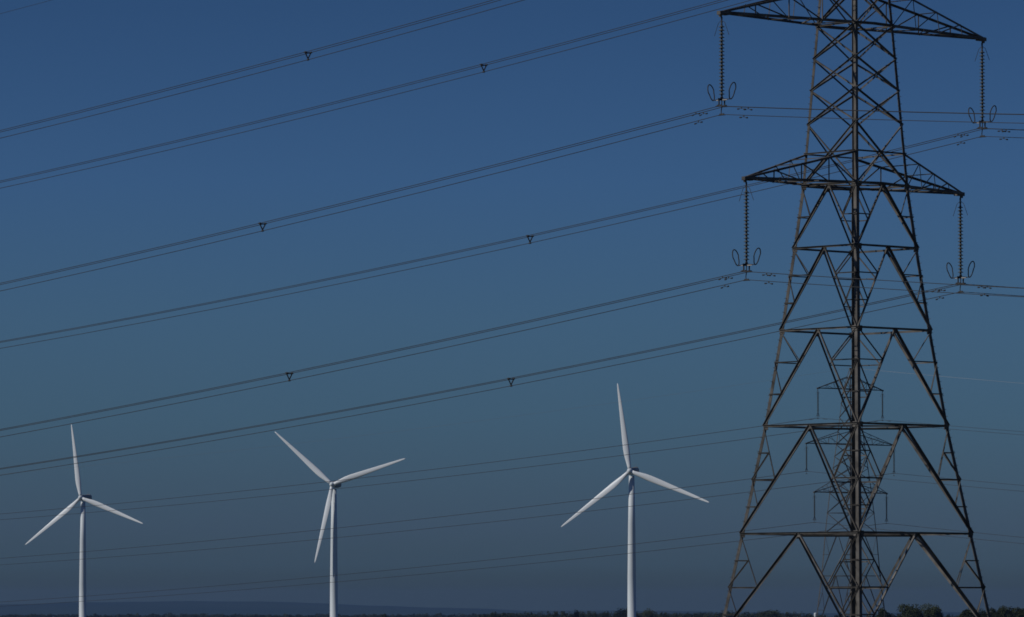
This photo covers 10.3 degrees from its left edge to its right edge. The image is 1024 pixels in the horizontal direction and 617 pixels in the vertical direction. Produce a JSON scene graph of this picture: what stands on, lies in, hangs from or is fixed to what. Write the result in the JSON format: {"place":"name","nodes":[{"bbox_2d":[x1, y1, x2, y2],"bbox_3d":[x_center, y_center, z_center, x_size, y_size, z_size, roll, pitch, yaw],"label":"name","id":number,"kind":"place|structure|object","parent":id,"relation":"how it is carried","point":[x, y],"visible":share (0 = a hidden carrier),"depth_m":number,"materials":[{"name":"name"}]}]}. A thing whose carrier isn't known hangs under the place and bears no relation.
{"place":"outdoors","nodes":[
{"label":"outdoors","id":0,"kind":"place"},
{"bbox_2d":[0,601,986,616],"bbox_3d":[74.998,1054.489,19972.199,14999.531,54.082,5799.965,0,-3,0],"label":"hills","id":1,"kind":"structure","parent":0,"point":[224,608],"depth_m":18401.16,"materials":[{"name":"black"}]},
{"bbox_2d":[0,0,1023,612],"label":"sky","id":2,"kind":"structure","parent":0,"point":[58,57],"materials":[{"name":"blue"}]},
{"label":"ground","id":3,"kind":"structure","parent":0,"visible":0},
{"bbox_2d":[25,424,142,616],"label":"wind turbine","id":4,"kind":"object","parent":3,"relation":"on","point":[83,499],"visible":0.99,"depth_m":3047.19,"materials":[{"name":"paint"}]},
{"bbox_2d":[275,432,405,616],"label":"wind turbine","id":5,"kind":"object","parent":3,"relation":"on","point":[331,501],"visible":0.98,"depth_m":2824.73,"materials":[{"name":"paint"}]},
{"bbox_2d":[0,611,796,616],"bbox_3d":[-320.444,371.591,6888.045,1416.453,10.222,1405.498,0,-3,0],"label":"distant woodland","id":6,"kind":"object","parent":3,"relation":"on","point":[239,615],"visible":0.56,"depth_m":6693.88,"materials":[{"name":"green plant"}]},
{"bbox_2d":[489,611,500,616],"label":"broadleaf tree","id":7,"kind":"object","parent":3,"relation":"on","point":[494,614],"visible":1,"depth_m":3144.32,"materials":[{"name":"green plant"}]},
{"bbox_2d":[573,609,578,616],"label":"broadleaf tree","id":8,"kind":"object","parent":3,"relation":"on","point":[576,614],"visible":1,"depth_m":3144.71,"materials":[{"name":"green plant"}]},
{"bbox_2d":[612,608,639,616],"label":"broadleaf tree","id":9,"kind":"object","parent":3,"relation":"on","point":[622,614],"visible":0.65,"depth_m":3143.85,"materials":[{"name":"green plant"}]},
{"bbox_2d":[561,383,709,616],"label":"wind turbine","id":10,"kind":"object","parent":3,"relation":"on","point":[631,601],"visible":0.99,"depth_m":2546.91,"materials":[{"name":"paint"}]},
{"bbox_2d":[641,608,653,616],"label":"broadleaf tree","id":11,"kind":"object","parent":3,"relation":"on","point":[646,613],"visible":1,"depth_m":3144.56,"materials":[{"name":"green plant"}]},
{"bbox_2d":[478,610,958,616],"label":"nearer woodland","id":12,"kind":"object","parent":3,"relation":"on","point":[604,614],"visible":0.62,"depth_m":3492.25,"materials":[{"name":"green plant"}]},
{"bbox_2d":[756,609,780,616],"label":"broadleaf tree","id":13,"kind":"object","parent":3,"relation":"on","point":[769,613],"visible":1,"depth_m":3143.24,"materials":[{"name":"green plant"}]},
{"bbox_2d":[805,368,892,616],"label":"transmission tower","id":14,"kind":"structure","parent":3,"relation":"on","point":[839,443],"depth_m":1023.79,"materials":[{"name":"metal"}]},
{"bbox_2d":[6,368,1023,473],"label":"earth wire","id":15,"kind":"object","parent":14,"relation":"attached to","point":[550,411],"visible":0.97,"depth_m":1087.82,"materials":[{"name":"black metal"}]},
{"bbox_2d":[804,445,808,473],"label":"insulator string","id":16,"kind":"object","parent":14,"relation":"hanging from","point":[806,455],"visible":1,"depth_m":1017.68,"materials":[{"name":"black ceramic"}]},
{"bbox_2d":[9,471,1023,557],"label":"conductor bundle","id":17,"kind":"object","parent":16,"relation":"hanging from","point":[505,509],"visible":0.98,"depth_m":1077.45,"materials":[{"name":"metal"}]},
{"bbox_2d":[813,493,816,522],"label":"insulator string","id":18,"kind":"object","parent":14,"relation":"hanging from","point":[814,509],"visible":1,"depth_m":1018.44,"materials":[{"name":"black ceramic"}]},
{"bbox_2d":[5,522,1023,601],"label":"conductor bundle","id":19,"kind":"object","parent":18,"relation":"hanging from","point":[520,556],"visible":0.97,"depth_m":1075.92,"materials":[{"name":"metal"}]},
{"bbox_2d":[880,392,883,420],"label":"insulator string","id":20,"kind":"object","parent":14,"relation":"hanging from","point":[882,402],"visible":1,"depth_m":1030.84,"materials":[{"name":"black ceramic"}]},
{"bbox_2d":[1,420,1020,519],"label":"conductor bundle","id":21,"kind":"object","parent":20,"relation":"hanging from","point":[489,471],"visible":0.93,"depth_m":1110.24,"materials":[{"name":"metal"}]},
{"bbox_2d":[884,495,888,523],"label":"insulator string","id":22,"kind":"object","parent":14,"relation":"hanging from","point":[886,501],"visible":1,"depth_m":1030.45,"materials":[{"name":"black ceramic"}]},
{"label":"insulator string","id":23,"kind":"object","parent":14,"relation":"hanging from","visible":0},
{"bbox_2d":[3,473,1023,564],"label":"conductor bundle","id":24,"kind":"object","parent":23,"relation":"hanging from","point":[506,520],"visible":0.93,"depth_m":1110.60,"materials":[{"name":"metal"}]},
{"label":"insulator string","id":25,"kind":"object","parent":14,"relation":"hanging from","visible":0},
{"bbox_2d":[3,418,1019,513],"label":"conductor bundle","id":26,"kind":"object","parent":25,"relation":"hanging from","point":[479,463],"visible":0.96,"depth_m":1089.24,"materials":[{"name":"metal"}]},
{"bbox_2d":[717,0,990,616],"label":"transmission tower","id":27,"kind":"structure","parent":3,"relation":"on","point":[857,532],"depth_m":309.80,"materials":[{"name":"metal"}]},
{"bbox_2d":[707,17,735,115],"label":"insulator string","id":28,"kind":"object","parent":27,"relation":"hanging from","point":[721,98],"visible":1,"depth_m":304.12,"materials":[{"name":"black ceramic"}]},
{"bbox_2d":[0,106,1023,290],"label":"conductor bundle","id":29,"kind":"object","parent":28,"relation":"hanging from","point":[261,223],"visible":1,"depth_m":317.49,"materials":[{"name":"metal"}]},
{"bbox_2d":[732,182,760,280],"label":"insulator string","id":30,"kind":"object","parent":27,"relation":"hanging from","point":[746,264],"visible":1,"depth_m":304.88,"materials":[{"name":"black ceramic"}]},
{"bbox_2d":[0,271,1023,436],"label":"conductor bundle","id":31,"kind":"object","parent":30,"relation":"hanging from","point":[291,373],"visible":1,"depth_m":320.85,"materials":[{"name":"metal"}]},
{"bbox_2d":[946,198,974,292],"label":"insulator string","id":32,"kind":"object","parent":27,"relation":"hanging from","point":[960,276],"visible":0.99,"depth_m":316.30,"materials":[{"name":"black ceramic"}]},
{"bbox_2d":[0,284,1019,475],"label":"conductor bundle","id":33,"kind":"object","parent":32,"relation":"hanging from","point":[512,379],"visible":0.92,"depth_m":344.81,"materials":[{"name":"metal"}]},
{"bbox_2d":[968,43,996,137],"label":"insulator string","id":34,"kind":"object","parent":27,"relation":"hanging from","point":[981,86],"visible":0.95,"depth_m":318.02,"materials":[{"name":"black ceramic"}]},
{"bbox_2d":[0,128,1021,348],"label":"conductor bundle","id":35,"kind":"object","parent":34,"relation":"hanging from","point":[531,236],"visible":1,"depth_m":347.58,"materials":[{"name":"metal"}]},
{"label":"insulator string","id":36,"kind":"object","parent":27,"relation":"hanging from","visible":0},
{"bbox_2d":[0,0,522,137],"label":"conductor bundle","id":37,"kind":"object","parent":36,"relation":"hanging from","point":[306,53],"visible":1,"depth_m":339.85,"materials":[{"name":"metal"}]},
{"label":"insulator string","id":38,"kind":"object","parent":27,"relation":"hanging from","visible":0},
{"bbox_2d":[0,0,750,187],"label":"conductor bundle","id":39,"kind":"object","parent":38,"relation":"hanging from","point":[484,71],"visible":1,"depth_m":351.94,"materials":[{"name":"metal"}]},
{"bbox_2d":[876,607,893,616],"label":"broadleaf tree","id":40,"kind":"object","parent":3,"relation":"on","point":[882,614],"visible":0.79,"depth_m":1556.79,"materials":[{"name":"green plant"}]},
{"bbox_2d":[896,603,924,616],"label":"broadleaf tree","id":41,"kind":"object","parent":3,"relation":"on","point":[907,611],"visible":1,"depth_m":1496.31,"materials":[{"name":"green plant"}]},
{"bbox_2d":[921,603,943,616],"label":"broadleaf tree","id":42,"kind":"object","parent":3,"relation":"on","point":[933,611],"visible":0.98,"depth_m":1521.74,"materials":[{"name":"green plant"}]},
{"bbox_2d":[959,608,975,616],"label":"broadleaf tree","id":43,"kind":"object","parent":3,"relation":"on","point":[966,613],"visible":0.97,"depth_m":1506.10,"materials":[{"name":"green plant"}]},
{"bbox_2d":[978,607,996,616],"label":"broadleaf tree","id":44,"kind":"object","parent":3,"relation":"on","point":[992,610],"visible":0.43,"depth_m":1527.34,"materials":[{"name":"green plant"}]},
{"bbox_2d":[991,605,1015,616],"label":"broadleaf tree","id":45,"kind":"object","parent":3,"relation":"on","point":[1003,611],"visible":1,"depth_m":1486.54,"materials":[{"name":"green plant"}]},
{"bbox_2d":[1013,607,1023,616],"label":"broadleaf tree","id":46,"kind":"object","parent":3,"relation":"on","point":[1019,612],"visible":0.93,"depth_m":1510.51,"materials":[{"name":"green plant"}]}
]}

